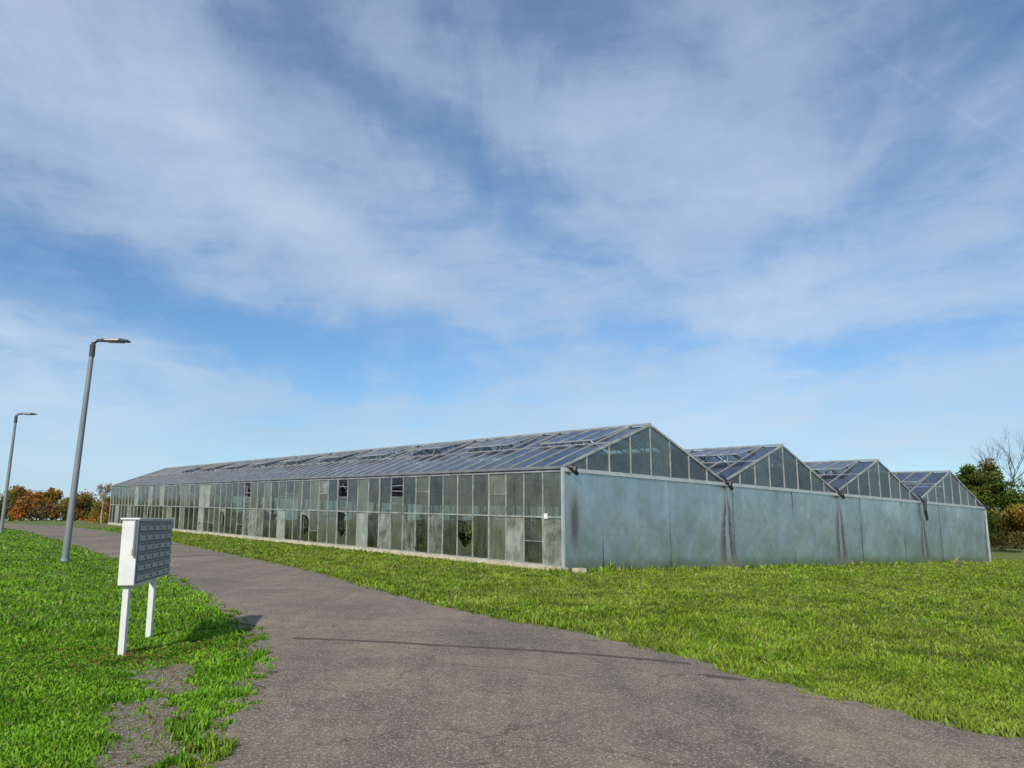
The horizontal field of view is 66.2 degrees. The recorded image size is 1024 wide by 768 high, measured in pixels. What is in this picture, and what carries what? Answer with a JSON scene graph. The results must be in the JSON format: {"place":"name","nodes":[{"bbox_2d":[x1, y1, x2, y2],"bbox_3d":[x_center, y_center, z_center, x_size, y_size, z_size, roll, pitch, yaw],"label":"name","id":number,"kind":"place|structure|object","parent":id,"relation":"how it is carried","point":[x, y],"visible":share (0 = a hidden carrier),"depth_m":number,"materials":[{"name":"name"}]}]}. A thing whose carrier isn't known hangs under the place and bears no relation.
{"place":"outdoors","nodes":[
{"label":"outdoors","id":0,"kind":"place"},
{"bbox_2d":[89,625,287,767],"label":"gravel","id":1,"kind":"structure","parent":0,"point":[163,714],"depth_m":6.85,"materials":[{"name":"grey gravel"}]},
{"bbox_2d":[0,520,1023,767],"bbox_3d":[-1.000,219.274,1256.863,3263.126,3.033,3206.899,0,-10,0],"label":"ground","id":2,"kind":"structure","parent":0,"point":[120,756],"depth_m":13.47,"materials":[{"name":"green plant"}]},
{"bbox_2d":[0,484,33,516],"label":"deciduous tree","id":3,"kind":"object","parent":2,"relation":"on","point":[18,489],"visible":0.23,"depth_m":124.03,"materials":[{"name":"orange plant"}]},
{"bbox_2d":[0,413,37,532],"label":"street lamp","id":4,"kind":"object","parent":2,"relation":"on","point":[2,520],"visible":0.96,"depth_m":48.02,"materials":[{"name":"grey metal"}]},
{"bbox_2d":[33,487,63,520],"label":"deciduous tree","id":5,"kind":"object","parent":2,"relation":"on","point":[51,493],"visible":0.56,"depth_m":122.37,"materials":[{"name":"orange plant"}]},
{"bbox_2d":[65,492,94,518],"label":"deciduous tree","id":6,"kind":"object","parent":2,"relation":"on","point":[81,513],"visible":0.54,"depth_m":119.84,"materials":[{"name":"brown plant"}]},
{"bbox_2d":[60,338,130,561],"bbox_3d":[-13.641,2.122,25.732,1.575,7.444,0.356,2,-10,-10],"label":"street lamp","id":7,"kind":"object","parent":2,"relation":"on","point":[71,509],"visible":0.94,"depth_m":25.54,"materials":[{"name":"grey metal"}]},
{"bbox_2d":[96,483,111,523],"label":"birch sapling","id":8,"kind":"object","parent":2,"relation":"on","point":[107,489],"visible":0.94,"depth_m":81.09,"materials":[{"name":"brown plant"}]},
{"bbox_2d":[79,508,134,523],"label":"shrubs","id":9,"kind":"object","parent":2,"relation":"on","point":[106,519],"visible":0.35,"depth_m":82.39,"materials":[{"name":"green plant"}]},
{"bbox_2d":[0,486,239,520],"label":"tree line","id":10,"kind":"object","parent":2,"relation":"on","point":[24,506],"visible":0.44,"depth_m":113.87,"materials":[{"name":"orange plant"}]},
{"bbox_2d":[1,624,261,699],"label":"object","id":11,"kind":"object","parent":2,"relation":"on","point":[137,656],"visible":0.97,"depth_m":9.53,"materials":[{"name":"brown plant"}]},
{"bbox_2d":[117,518,174,654],"bbox_3d":[-4.957,2.706,10.609,0.240,1.763,2.070,2,-10,-12],"label":"mailbox cluster","id":12,"kind":"object","parent":2,"relation":"on","point":[145,550],"visible":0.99,"depth_m":10.02,"materials":[{"name":"metal"}]},
{"bbox_2d":[136,523,172,580],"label":"doors","id":13,"kind":"structure","parent":12,"relation":"in","point":[142,527],"depth_m":10.56,"materials":[{"name":"grey metal"}]},
{"bbox_2d":[0,509,541,523],"bbox_3d":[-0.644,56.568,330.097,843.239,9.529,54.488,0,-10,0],"label":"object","id":14,"kind":"object","parent":2,"relation":"on","point":[267,515],"visible":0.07,"depth_m":323.90,"materials":[{"name":"green plant"}]},
{"bbox_2d":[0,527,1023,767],"bbox_3d":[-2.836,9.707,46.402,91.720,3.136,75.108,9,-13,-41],"label":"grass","id":15,"kind":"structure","parent":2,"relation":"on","point":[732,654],"depth_m":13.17,"materials":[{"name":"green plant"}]},
{"bbox_2d":[108,423,990,572],"bbox_3d":[-3.821,10.261,66.464,40.427,8.356,66.712,8,-13,-39],"label":"greenhouse","id":16,"kind":"object","parent":2,"relation":"on","point":[646,495],"visible":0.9,"depth_m":38.85,"materials":[{"name":"clear glass"}]},
{"bbox_2d":[955,472,1011,538],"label":"deciduous tree","id":17,"kind":"object","parent":2,"relation":"on","point":[987,517],"visible":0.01,"depth_m":88.36,"materials":[{"name":"green plant"}]},
{"bbox_2d":[953,424,1023,547],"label":"bare tree","id":18,"kind":"object","parent":2,"relation":"on","point":[1009,460],"visible":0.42,"depth_m":90.53,"materials":[{"name":"brown plant"}]},
{"bbox_2d":[956,458,1023,551],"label":"deciduous tree","id":19,"kind":"object","parent":2,"relation":"on","point":[987,484],"visible":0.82,"depth_m":80.44,"materials":[{"name":"green plant"}]},
{"bbox_2d":[987,503,1023,552],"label":"deciduous tree","id":20,"kind":"object","parent":2,"relation":"on","point":[1014,516],"visible":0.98,"depth_m":78.29,"materials":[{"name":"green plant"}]},
{"bbox_2d":[989,507,1023,545],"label":"hedgerow","id":21,"kind":"object","parent":2,"relation":"on","point":[1004,535],"visible":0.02,"depth_m":98.94,"materials":[{"name":"green plant"}]},
{"bbox_2d":[991,483,1023,527],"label":"deciduous tree","id":22,"kind":"object","parent":2,"relation":"on","point":[1013,501],"visible":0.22,"depth_m":86.94,"materials":[{"name":"green plant"}]},
{"bbox_2d":[0,0,1023,519],"label":"sky","id":23,"kind":"structure","parent":0,"point":[308,227],"materials":[{"name":"blue"}]},
{"bbox_2d":[4,523,1023,767],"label":"road","id":24,"kind":"structure","parent":0,"point":[343,704],"depth_m":7.86,"materials":[{"name":"grey asphalt"}]},
{"bbox_2d":[293,637,690,663],"bbox_3d":[-0.377,3.694,10.969,5.601,0.185,0.386,-2,-10,10],"label":"tar seam","id":25,"kind":"object","parent":24,"relation":"on","point":[495,648],"visible":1,"depth_m":11.05,"materials":[{"name":"black asphalt"}]},
{"bbox_2d":[700,674,744,679],"bbox_3d":[2.519,3.539,9.490,0.590,0.018,0.197,-5,-11,25],"label":"asphalt patch","id":26,"kind":"object","parent":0,"point":[719,676],"visible":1,"depth_m":9.48,"materials":[{"name":"grey asphalt"}]}
]}

